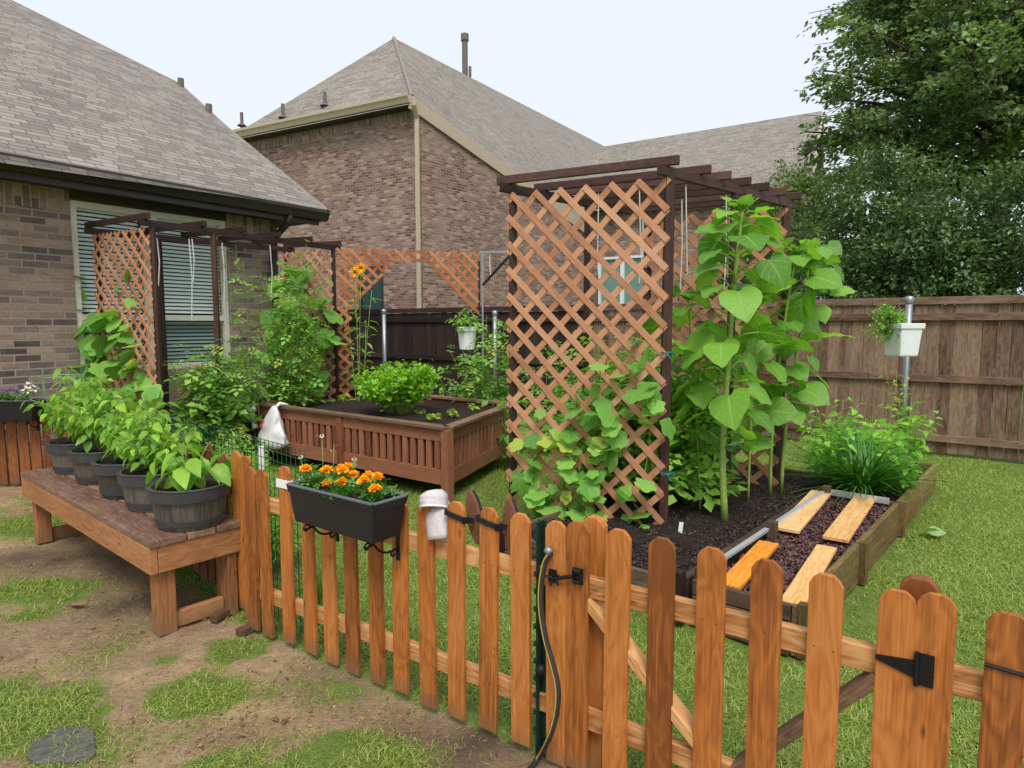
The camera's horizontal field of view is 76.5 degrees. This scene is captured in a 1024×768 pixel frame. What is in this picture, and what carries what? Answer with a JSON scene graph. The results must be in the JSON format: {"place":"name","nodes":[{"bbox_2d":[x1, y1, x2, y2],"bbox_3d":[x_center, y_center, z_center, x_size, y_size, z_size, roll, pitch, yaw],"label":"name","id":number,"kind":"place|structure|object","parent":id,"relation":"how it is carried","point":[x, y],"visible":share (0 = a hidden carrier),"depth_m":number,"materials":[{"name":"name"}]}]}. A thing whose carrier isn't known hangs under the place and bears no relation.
{"place":"outdoors","nodes":[
{"label":"outdoors","id":0,"kind":"place"},
{"bbox_2d":[0,339,1023,767],"bbox_3d":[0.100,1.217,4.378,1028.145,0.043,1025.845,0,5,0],"label":"ground","id":1,"kind":"structure","parent":0,"point":[30,645],"depth_m":3.09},
{"bbox_2d":[0,400,52,483],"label":"picket fence","id":2,"kind":"object","parent":1,"relation":"on","point":[14,466],"visible":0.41,"depth_m":6.43,"materials":[{"name":"brown wood"}]},
{"bbox_2d":[0,398,45,430],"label":"flower box","id":3,"kind":"object","parent":2,"relation":"attached to","point":[11,411],"visible":0.91,"depth_m":6.20,"materials":[{"name":"black plastic"}]},
{"bbox_2d":[0,387,20,400],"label":"pansy","id":4,"kind":"object","parent":3,"relation":"in","point":[15,391],"visible":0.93,"depth_m":6.25,"materials":[{"name":"purple plant"}]},
{"bbox_2d":[14,382,38,400],"bbox_3d":[-4.707,0.083,6.289,0.209,0.210,0.203,4,7,38],"label":"petunia","id":5,"kind":"object","parent":3,"relation":"in","point":[26,390],"visible":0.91,"depth_m":6.26,"materials":[{"name":"white plant"}]},
{"bbox_2d":[27,726,95,765],"bbox_3d":[-1.703,1.391,2.493,0.283,0.030,0.221,0,5,0],"label":"stone slab","id":6,"kind":"object","parent":1,"relation":"on","point":[38,757],"depth_m":2.46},
{"bbox_2d":[20,468,240,636],"bbox_3d":[-2.550,0.961,4.210,2.394,0.525,0.486,4,7,40],"label":"wooden bench","id":7,"kind":"object","parent":1,"relation":"on","point":[144,543],"visible":0.71,"depth_m":3.57,"materials":[{"name":"brown wood"}]},
{"bbox_2d":[44,436,98,474],"bbox_3d":[-3.202,0.526,4.818,0.421,0.232,0.421,0,5,2],"label":"barrel pot","id":8,"kind":"object","parent":7,"relation":"on","point":[57,449],"visible":0.5,"depth_m":4.65,"materials":[{"name":"plastic"}]},
{"bbox_2d":[20,365,111,443],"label":"pepper plant","id":9,"kind":"object","parent":8,"relation":"on","point":[68,397],"visible":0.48,"depth_m":4.69,"materials":[{"name":"green plant"}]},
{"bbox_2d":[66,443,112,484],"bbox_3d":[-2.834,0.553,4.513,0.421,0.232,0.421,0,5,-3],"label":"barrel pot","id":10,"kind":"object","parent":7,"relation":"on","point":[80,459],"visible":0.45,"depth_m":4.35,"materials":[{"name":"plastic"}]},
{"bbox_2d":[48,377,136,452],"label":"pepper plant","id":11,"kind":"object","parent":10,"relation":"on","point":[83,423],"visible":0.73,"depth_m":4.39,"materials":[{"name":"green plant"}]},
{"bbox_2d":[90,454,141,499],"bbox_3d":[-2.438,0.586,4.153,0.421,0.232,0.421,2,6,23],"label":"barrel pot","id":12,"kind":"object","parent":7,"relation":"on","point":[104,469],"visible":0.42,"depth_m":3.99,"materials":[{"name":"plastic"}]},
{"bbox_2d":[92,387,179,462],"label":"pepper plant","id":13,"kind":"object","parent":12,"relation":"in","point":[114,425],"visible":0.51,"depth_m":4.07,"materials":[{"name":"green plant"}]},
{"bbox_2d":[115,461,185,512],"bbox_3d":[-2.111,0.612,3.873,0.421,0.232,0.421,0,5,-2],"label":"barrel pot","id":14,"kind":"object","parent":7,"relation":"on","point":[132,483],"visible":0.42,"depth_m":3.71,"materials":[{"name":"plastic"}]},
{"bbox_2d":[100,410,205,472],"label":"pepper plant","id":15,"kind":"object","parent":14,"relation":"in","point":[151,448],"visible":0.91,"depth_m":3.78,"materials":[{"name":"green plant"}]},
{"bbox_2d":[145,473,231,532],"bbox_3d":[-1.741,0.644,3.517,0.421,0.232,0.421,1,5,6],"label":"barrel pot","id":16,"kind":"object","parent":7,"relation":"on","point":[195,508],"visible":0.71,"depth_m":3.37,"materials":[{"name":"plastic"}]},
{"bbox_2d":[146,442,230,490],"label":"pepper plant","id":17,"kind":"object","parent":16,"relation":"in","point":[189,474],"visible":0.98,"depth_m":3.45,"materials":[{"name":"green plant"}]},
{"bbox_2d":[56,400,231,583],"bbox_3d":[-3.003,0.688,5.066,4.095,0.873,0.056,5,7,43],"label":"picket fence","id":18,"kind":"object","parent":1,"relation":"on","point":[206,569],"visible":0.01,"depth_m":3.96,"materials":[{"name":"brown wood"}]},
{"bbox_2d":[0,0,329,478],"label":"brick house","id":19,"kind":"structure","parent":1,"relation":"on","point":[91,130],"depth_m":7.87,"materials":[{"name":"brown brick"}]},
{"bbox_2d":[69,200,230,373],"bbox_3d":[-4.399,-1.138,8.001,0.185,1.918,1.838,4,6,35],"label":"window","id":20,"kind":"structure","parent":19,"relation":"in","point":[180,329],"depth_m":8.18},
{"bbox_2d":[84,212,341,446],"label":"lattice arch","id":21,"kind":"structure","parent":1,"relation":"on","point":[148,234],"depth_m":7.14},
{"bbox_2d":[210,604,240,622],"bbox_3d":[-1.583,1.260,3.595,0.050,0.035,0.186,2,5,19],"label":"scrap board","id":22,"kind":"object","parent":1,"relation":"on","point":[219,615],"visible":0.74,"depth_m":3.54,"materials":[{"name":"brown wood"}]},
{"bbox_2d":[154,411,305,634],"bbox_3d":[-1.805,0.750,4.006,2.171,0.982,0.015,5,7,43],"label":"wire mesh","id":23,"kind":"object","parent":1,"relation":"on","point":[255,445],"visible":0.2,"depth_m":3.53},
{"bbox_2d":[212,432,275,515],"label":"feathery plant","id":24,"kind":"object","parent":1,"relation":"on","point":[254,465],"visible":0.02,"depth_m":4.15,"materials":[{"name":"green plant"}]},
{"bbox_2d":[203,439,287,459],"bbox_3d":[-3.448,0.770,8.105,1.245,0.194,2.716,3,6,30],"label":"timber bed","id":25,"kind":"object","parent":1,"relation":"on","point":[270,453],"visible":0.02,"depth_m":7.80,"materials":[{"name":"wood"}]},
{"bbox_2d":[66,269,164,414],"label":"cucumber vine","id":26,"kind":"object","parent":25,"relation":"on","point":[95,349],"visible":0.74,"depth_m":6.92,"materials":[{"name":"green plant"}]},
{"bbox_2d":[163,338,265,451],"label":"tomato plant","id":27,"kind":"object","parent":25,"relation":"on","point":[212,410],"visible":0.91,"depth_m":7.08,"materials":[{"name":"green plant"}]},
{"bbox_2d":[218,246,276,452],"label":"tomato plant","id":28,"kind":"object","parent":25,"relation":"in","point":[262,360],"visible":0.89,"depth_m":7.42,"materials":[{"name":"green plant"}]},
{"bbox_2d":[226,338,310,406],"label":"tomato plant","id":29,"kind":"object","parent":25,"relation":"on","point":[262,399],"visible":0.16,"depth_m":8.31,"materials":[{"name":"green plant"}]},
{"bbox_2d":[247,240,332,406],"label":"tomato plant","id":30,"kind":"object","parent":25,"relation":"on","point":[280,361],"visible":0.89,"depth_m":7.96,"materials":[{"name":"green plant"}]},
{"bbox_2d":[260,260,346,401],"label":"bean vine","id":31,"kind":"object","parent":25,"relation":"on","point":[333,317],"visible":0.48,"depth_m":8.61,"materials":[{"name":"green plant"}]},
{"bbox_2d":[235,620,261,636],"bbox_3d":[-1.371,1.278,3.404,0.050,0.035,0.138,4,6,35],"label":"scrap board","id":32,"kind":"object","parent":1,"relation":"on","point":[243,630],"visible":0.59,"depth_m":3.36,"materials":[{"name":"brown wood"}]},
{"bbox_2d":[0,484,542,767],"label":"earth clods","id":33,"kind":"object","parent":1,"relation":"on","point":[283,721],"visible":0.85,"depth_m":2.67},
{"bbox_2d":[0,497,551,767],"bbox_3d":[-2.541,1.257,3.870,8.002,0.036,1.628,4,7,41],"label":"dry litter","id":34,"kind":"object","parent":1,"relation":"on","point":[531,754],"visible":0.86,"depth_m":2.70,"materials":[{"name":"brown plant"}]},
{"bbox_2d":[270,513,301,572],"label":"feathery plant","id":35,"kind":"object","parent":1,"relation":"on","point":[276,538],"visible":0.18,"depth_m":4.21,"materials":[{"name":"green plant"}]},
{"bbox_2d":[298,434,356,604],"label":"flower plant","id":36,"kind":"object","parent":1,"relation":"on","point":[319,595],"visible":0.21,"depth_m":3.75,"materials":[{"name":"green plant"}]},
{"bbox_2d":[381,309,386,370],"bbox_3d":[-1.961,-0.229,10.020,0.080,1.845,0.080,0,5,0],"label":"steel post","id":37,"kind":"object","parent":1,"relation":"on","point":[383,311],"visible":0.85,"depth_m":9.95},
{"bbox_2d":[256,388,517,502],"bbox_3d":[-1.461,0.565,7.636,3.653,0.695,1.897,4,6,37],"label":"raised planter","id":38,"kind":"object","parent":1,"relation":"on","point":[446,451],"visible":0.69,"depth_m":6.62,"materials":[{"name":"brown wood"}]},
{"bbox_2d":[247,402,289,449],"bbox_3d":[-2.768,0.465,7.302,0.718,0.545,0.250,3,6,27],"label":"plastic bag","id":39,"kind":"object","parent":38,"relation":"hanging from","point":[272,428],"visible":0.82,"depth_m":7.17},
{"bbox_2d":[342,262,381,400],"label":"yellow flower plant","id":40,"kind":"object","parent":38,"relation":"in","point":[357,270],"visible":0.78,"depth_m":8.55,"materials":[{"name":"green plant"}]},
{"bbox_2d":[350,359,445,414],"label":"celery plant","id":41,"kind":"object","parent":38,"relation":"on","point":[389,384],"visible":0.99,"depth_m":7.05,"materials":[{"name":"green plant"}]},
{"bbox_2d":[426,371,487,396],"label":"tomato plant","id":42,"kind":"object","parent":38,"relation":"in","point":[450,387],"visible":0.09,"depth_m":8.86,"materials":[{"name":"green plant"}]},
{"bbox_2d":[335,247,480,399],"bbox_3d":[-1.405,-0.537,9.045,1.982,2.635,0.031,-1,5,-16],"label":"lattice screen","id":43,"kind":"object","parent":1,"relation":"on","point":[394,260],"visible":0.78,"depth_m":8.84,"materials":[{"name":"orange wood"}]},
{"bbox_2d":[457,308,476,349],"bbox_3d":[-0.601,-0.741,8.668,0.270,0.555,0.268,0,5,0],"label":"round bucket","id":44,"kind":"object","parent":43,"relation":"attached to","point":[467,337],"visible":0.81,"depth_m":8.59,"materials":[{"name":"white plastic"}]},
{"bbox_2d":[444,305,484,336],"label":"pepper plant","id":45,"kind":"object","parent":44,"relation":"in","point":[462,321],"visible":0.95,"depth_m":8.62,"materials":[{"name":"green plant"}]},
{"bbox_2d":[231,451,607,767],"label":"picket fence","id":46,"kind":"object","parent":1,"relation":"on","point":[255,504],"visible":0.84,"depth_m":2.65,"materials":[{"name":"orange wood"}]},
{"bbox_2d":[286,475,407,560],"bbox_3d":[-0.699,0.581,2.733,0.561,0.289,0.192,4,6,37],"label":"flower box","id":47,"kind":"object","parent":46,"relation":"attached to","point":[368,522],"visible":0.83,"depth_m":2.62,"materials":[{"name":"black plastic"}]},
{"bbox_2d":[296,464,335,488],"bbox_3d":[-0.851,0.410,2.833,0.169,0.149,0.207,-3,6,-28],"label":"marigold","id":48,"kind":"object","parent":47,"relation":"in","point":[310,477],"visible":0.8,"depth_m":2.81,"materials":[{"name":"green plant"}]},
{"bbox_2d":[320,470,360,499],"bbox_3d":[-0.695,0.429,2.678,0.175,0.141,0.196,-2,6,-24],"label":"marigold","id":49,"kind":"object","parent":47,"relation":"in","point":[339,484],"visible":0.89,"depth_m":2.67,"materials":[{"name":"green plant"}]},
{"bbox_2d":[318,461,362,491],"bbox_3d":[-0.736,0.418,2.799,0.159,0.168,0.189,2,5,19],"label":"marigold","id":50,"kind":"object","parent":47,"relation":"in","point":[341,468],"visible":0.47,"depth_m":2.76,"materials":[{"name":"orange plant"}]},
{"bbox_2d":[354,471,397,502],"bbox_3d":[-0.552,0.438,2.617,0.187,0.162,0.181,-3,6,-29],"label":"marigold","id":51,"kind":"object","parent":47,"relation":"in","point":[370,495],"visible":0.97,"depth_m":2.61,"materials":[{"name":"green plant"}]},
{"bbox_2d":[419,489,448,540],"bbox_3d":[-0.308,0.531,2.618,0.150,0.209,0.123,4,6,34],"label":"cup","id":52,"kind":"object","parent":46,"relation":"on","point":[436,501],"visible":0.91,"depth_m":2.58,"materials":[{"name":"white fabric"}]},
{"bbox_2d":[444,490,482,543],"bbox_3d":[-0.186,0.529,2.561,0.107,0.205,0.149,10,11,63],"label":"sandal","id":53,"kind":"object","parent":46,"relation":"hanging from","point":[473,507],"visible":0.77,"depth_m":2.56,"materials":[{"name":"leather"}]},
{"bbox_2d":[475,499,518,553],"bbox_3d":[-0.052,0.546,2.472,0.105,0.211,0.165,13,14,69],"label":"sandal","id":54,"kind":"object","parent":46,"relation":"hanging from","point":[510,509],"visible":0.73,"depth_m":2.47,"materials":[{"name":"black plastic"}]},
{"bbox_2d":[527,545,560,767],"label":"garden hose","id":55,"kind":"object","parent":46,"relation":"hanging from","point":[548,550],"visible":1,"depth_m":2.27,"materials":[{"name":"black rubber"}]},
{"bbox_2d":[545,567,582,585],"bbox_3d":[0.178,0.667,2.249,0.142,0.084,0.026,4,6,34],"label":"gate latch","id":56,"kind":"object","parent":46,"relation":"attached to","point":[575,576],"visible":1,"depth_m":2.23,"materials":[{"name":"black metal"}]},
{"bbox_2d":[565,520,916,767],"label":"garden gate","id":57,"kind":"structure","parent":46,"relation":"attached to","point":[824,645],"depth_m":1.98,"materials":[{"name":"orange wood"}]},
{"bbox_2d":[281,305,582,414],"bbox_3d":[-2.555,-0.631,13.809,9.517,1.920,0.062,4,7,37],"label":"privacy fence","id":58,"kind":"object","parent":1,"relation":"on","point":[425,336],"visible":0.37,"depth_m":13.02,"materials":[{"name":"brown wood"}]},
{"bbox_2d":[436,316,534,428],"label":"tomato plant","id":59,"kind":"object","parent":1,"relation":"on","point":[480,389],"visible":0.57,"depth_m":8.23,"materials":[{"name":"green plant"}]},
{"bbox_2d":[479,250,508,387],"bbox_3d":[-0.186,-0.556,9.236,0.561,2.638,0.035,1,5,13],"label":"hanging bracket","id":60,"kind":"object","parent":1,"relation":"on","point":[496,269],"visible":0.59,"depth_m":9.18,"materials":[{"name":"metal"}]},
{"bbox_2d":[492,311,497,397],"bbox_3d":[-0.244,-0.146,9.325,0.080,1.805,0.080,0,5,0],"label":"steel post","id":61,"kind":"object","parent":1,"relation":"on","point":[494,314],"visible":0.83,"depth_m":9.25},
{"bbox_2d":[481,398,525,470],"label":"climbing vine","id":62,"kind":"object","parent":1,"relation":"on","point":[505,413],"visible":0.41,"depth_m":7.14,"materials":[{"name":"green plant"}]},
{"bbox_2d":[533,519,546,757],"bbox_3d":[0.104,0.941,2.354,0.060,0.900,0.063,4,6,35],"label":"steel stake","id":63,"kind":"object","parent":1,"relation":"on","point":[539,678],"visible":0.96,"depth_m":2.36,"materials":[{"name":"green paint"}]},
{"bbox_2d":[517,339,572,451],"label":"tomato plant","id":64,"kind":"object","parent":1,"relation":"on","point":[532,413],"visible":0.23,"depth_m":8.19,"materials":[{"name":"green plant"}]},
{"bbox_2d":[497,155,801,524],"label":"lattice arch","id":65,"kind":"structure","parent":1,"relation":"on","point":[662,188],"depth_m":4.78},
{"bbox_2d":[499,462,834,626],"bbox_3d":[1.452,0.992,5.114,1.345,0.300,3.292,4,7,40],"label":"timber bed","id":66,"kind":"object","parent":1,"relation":"on","point":[703,527],"visible":0.45,"depth_m":4.58,"materials":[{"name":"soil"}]},
{"bbox_2d":[509,338,675,528],"bbox_3d":[0.522,0.537,4.724,1.304,1.746,0.362,3,6,31],"label":"cucumber vine","id":67,"kind":"object","parent":66,"relation":"on","point":[648,395],"visible":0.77,"depth_m":4.66,"materials":[{"name":"green plant"}]},
{"bbox_2d":[540,323,660,498],"bbox_3d":[0.715,0.247,5.421,1.057,1.516,1.126,0,5,0],"label":"tomato plant","id":68,"kind":"object","parent":66,"relation":"on","point":[581,444],"visible":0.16,"depth_m":5.34,"materials":[{"name":"green plant"}]},
{"bbox_2d":[576,347,698,500],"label":"tomato plant","id":69,"kind":"object","parent":66,"relation":"on","point":[633,474],"visible":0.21,"depth_m":5.00,"materials":[{"name":"green plant"}]},
{"bbox_2d":[637,285,744,508],"bbox_3d":[1.273,0.123,4.838,0.740,1.702,0.656,0,5,0],"label":"sunflower","id":70,"kind":"object","parent":66,"relation":"on","point":[702,396],"visible":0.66,"depth_m":4.67,"materials":[{"name":"green plant"}]},
{"bbox_2d":[635,349,747,511],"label":"tomato plant","id":71,"kind":"object","parent":66,"relation":"on","point":[689,457],"visible":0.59,"depth_m":4.87,"materials":[{"name":"green plant"}]},
{"bbox_2d":[672,375,752,476],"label":"bean vine","id":72,"kind":"object","parent":66,"relation":"on","point":[738,436],"visible":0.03,"depth_m":5.56,"materials":[{"name":"green plant"}]},
{"bbox_2d":[671,194,797,520],"bbox_3d":[1.551,-0.146,4.527,0.792,2.297,0.756,0,5,0],"label":"sunflower","id":73,"kind":"object","parent":66,"relation":"on","point":[766,277],"visible":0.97,"depth_m":4.43,"materials":[{"name":"green plant"}]},
{"bbox_2d":[715,313,815,501],"bbox_3d":[1.871,0.189,5.156,0.605,1.512,0.754,-3,6,-31],"label":"sunflower","id":74,"kind":"object","parent":66,"relation":"on","point":[783,410],"visible":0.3,"depth_m":4.98,"materials":[{"name":"green plant"}]},
{"bbox_2d":[740,237,843,495],"bbox_3d":[2.188,-0.101,5.196,0.637,2.082,0.813,-4,7,-41],"label":"sunflower","id":75,"kind":"object","parent":66,"relation":"on","point":[824,276],"visible":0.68,"depth_m":5.10,"materials":[{"name":"green plant"}]},
{"bbox_2d":[762,238,856,493],"bbox_3d":[2.395,-0.120,5.358,0.753,2.091,0.609,0,5,0],"label":"sunflower","id":76,"kind":"object","parent":66,"relation":"on","point":[814,393],"visible":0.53,"depth_m":5.18,"materials":[{"name":"green plant"}]},
{"bbox_2d":[797,424,860,480],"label":"basil plant","id":77,"kind":"object","parent":66,"relation":"in","point":[825,442],"visible":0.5,"depth_m":5.70,"materials":[{"name":"green plant"}]},
{"bbox_2d":[675,232,805,308],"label":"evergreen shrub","id":78,"kind":"object","parent":1,"relation":"on","point":[748,261],"visible":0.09,"depth_m":12.34,"materials":[{"name":"green plant"}]},
{"bbox_2d":[721,156,864,290],"bbox_3d":[5.772,-2.074,13.448,3.156,5.120,2.574,3,6,26],"label":"young tree","id":79,"kind":"object","parent":1,"relation":"on","point":[796,183],"visible":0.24,"depth_m":12.84,"materials":[{"name":"green plant"}]},
{"bbox_2d":[692,485,906,660],"bbox_3d":[1.976,1.068,4.196,0.580,0.315,2.462,4,7,40],"label":"mulch bed","id":80,"kind":"object","parent":1,"relation":"on","point":[881,528],"visible":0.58,"depth_m":4.13,"materials":[{"name":"wood"}]},
{"bbox_2d":[726,540,778,589],"bbox_3d":[1.357,1.020,3.698,0.117,0.022,0.823,4,6,35],"label":"loose board","id":81,"kind":"object","parent":80,"relation":"on","point":[739,575],"visible":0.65,"depth_m":3.66,"materials":[{"name":"orange wood"}]},
{"bbox_2d":[778,490,831,533],"bbox_3d":[2.159,0.922,4.775,0.150,0.022,1.197,4,6,35],"label":"loose board","id":82,"kind":"object","parent":80,"relation":"on","point":[797,522],"visible":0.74,"depth_m":4.59,"materials":[{"name":"brown wood"}]},
{"bbox_2d":[783,544,836,604],"bbox_3d":[1.638,1.033,3.557,0.112,0.022,0.986,4,6,34],"label":"loose board","id":83,"kind":"object","parent":80,"relation":"on","point":[819,559],"visible":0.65,"depth_m":3.53,"materials":[{"name":"brown wood"}]},
{"bbox_2d":[822,496,874,542],"bbox_3d":[2.401,0.939,4.593,0.150,0.022,1.208,4,6,36],"label":"loose board","id":84,"kind":"object","parent":80,"relation":"on","point":[846,524],"visible":1,"depth_m":4.47,"materials":[{"name":"brown wood"}]},
{"bbox_2d":[589,295,1023,461],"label":"privacy fence","id":85,"kind":"object","parent":1,"relation":"on","point":[838,370],"visible":0.34,"depth_m":7.95,"materials":[{"name":"brown wood"}]},
{"bbox_2d":[777,135,976,400],"bbox_3d":[5.835,-1.588,10.749,3.199,4.639,2.733,0,5,0],"label":"evergreen shrub","id":86,"kind":"object","parent":1,"relation":"on","point":[859,180],"visible":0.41,"depth_m":10.25,"materials":[{"name":"green plant"}]},
{"bbox_2d":[821,462,936,524],"bbox_3d":[3.330,0.947,5.830,0.575,0.254,1.758,4,7,40],"label":"timber bed","id":87,"kind":"object","parent":1,"relation":"on","point":[916,502],"visible":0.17,"depth_m":5.54,"materials":[{"name":"wood"}]},
{"bbox_2d":[794,397,869,466],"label":"basil plant","id":88,"kind":"object","parent":87,"relation":"on","point":[835,413],"visible":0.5,"depth_m":6.30,"materials":[{"name":"green plant"}]},
{"bbox_2d":[772,419,958,509],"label":"chive plant","id":89,"kind":"object","parent":87,"relation":"on","point":[860,475],"visible":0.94,"depth_m":5.33,"materials":[{"name":"green plant"}]},
{"bbox_2d":[829,415,919,461],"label":"tomato plant","id":90,"kind":"object","parent":87,"relation":"on","point":[883,430],"visible":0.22,"depth_m":6.10,"materials":[{"name":"green plant"}]},
{"bbox_2d":[855,422,912,475],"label":"basil plant","id":91,"kind":"object","parent":87,"relation":"on","point":[891,437],"visible":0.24,"depth_m":5.71,"materials":[{"name":"green plant"}]},
{"bbox_2d":[871,446,932,493],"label":"basil plant","id":92,"kind":"object","parent":87,"relation":"on","point":[900,489],"visible":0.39,"depth_m":5.39,"materials":[{"name":"green plant"}]},
{"bbox_2d":[877,396,942,470],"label":"basil plant","id":93,"kind":"object","parent":87,"relation":"on","point":[912,420],"visible":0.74,"depth_m":6.14,"materials":[{"name":"green plant"}]},
{"bbox_2d":[878,366,914,447],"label":"climbing vine","id":94,"kind":"object","parent":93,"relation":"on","point":[903,408],"visible":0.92,"depth_m":6.24,"materials":[{"name":"green plant"}]},
{"bbox_2d":[898,296,913,454],"bbox_3d":[3.914,0.072,6.483,0.080,1.885,0.080,0,5,0],"label":"steel post","id":95,"kind":"object","parent":1,"relation":"on","point":[909,301],"visible":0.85,"depth_m":6.44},
{"bbox_2d":[883,308,925,356],"bbox_3d":[3.754,-0.499,6.250,0.267,0.463,0.267,-1,5,-12],"label":"square bucket","id":96,"kind":"object","parent":95,"relation":"hanging from","point":[906,343],"visible":0.77,"depth_m":6.16,"materials":[{"name":"white plastic"}]},
{"bbox_2d":[854,302,908,345],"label":"trailing plant","id":97,"kind":"object","parent":96,"relation":"in","point":[889,316],"visible":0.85,"depth_m":6.22,"materials":[{"name":"green plant"}]},
{"bbox_2d":[793,0,1023,402],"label":"oak tree","id":98,"kind":"object","parent":1,"relation":"on","point":[968,63],"visible":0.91,"depth_m":12.03,"materials":[{"name":"green plant"}]},
{"bbox_2d":[817,166,1023,427],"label":"evergreen shrub","id":99,"kind":"object","parent":1,"relation":"on","point":[916,227],"visible":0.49,"depth_m":9.35,"materials":[{"name":"green plant"}]},
{"bbox_2d":[889,151,1023,434],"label":"evergreen shrub","id":100,"kind":"object","parent":1,"relation":"on","point":[1013,245],"visible":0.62,"depth_m":9.11,"materials":[{"name":"green plant"}]},
{"bbox_2d":[899,574,1023,767],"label":"picket fence","id":101,"kind":"object","parent":1,"relation":"on","point":[995,687],"visible":0.91,"depth_m":1.63,"materials":[{"name":"orange wood"}]},
{"bbox_2d":[875,651,934,688],"bbox_3d":[1.015,0.730,1.684,0.131,0.089,0.012,4,6,34],"label":"strap hinge","id":102,"kind":"object","parent":101,"relation":"attached to","point":[919,669],"visible":1,"depth_m":1.67,"materials":[{"name":"black metal"}]},
{"bbox_2d":[0,439,1023,767],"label":"grass","id":103,"kind":"structure","parent":0,"point":[964,733],"depth_m":3.35,"materials":[{"name":"plant"}]},
{"bbox_2d":[13,0,1023,312],"label":"sky","id":104,"kind":"structure","parent":0,"point":[610,72],"materials":[{"name":"white"}]},
{"bbox_2d":[233,32,823,361],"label":"brick house","id":105,"kind":"structure","parent":0,"point":[433,158],"depth_m":16.48,"materials":[{"name":"brown"}]},
{"bbox_2d":[358,265,383,313],"bbox_3d":[-3.418,-1.658,15.918,0.771,2.425,0.080,3,6,29],"label":"window","id":106,"kind":"structure","parent":105,"relation":"in","point":[377,291],"depth_m":15.87,"materials":[{"name":"teal glass"}]},
{"bbox_2d":[598,255,643,309],"bbox_3d":[3.379,-2.855,19.927,1.575,2.085,0.080,3,6,33],"label":"window","id":107,"kind":"structure","parent":105,"relation":"in","point":[624,269],"depth_m":19.90,"materials":[{"name":"glass"}]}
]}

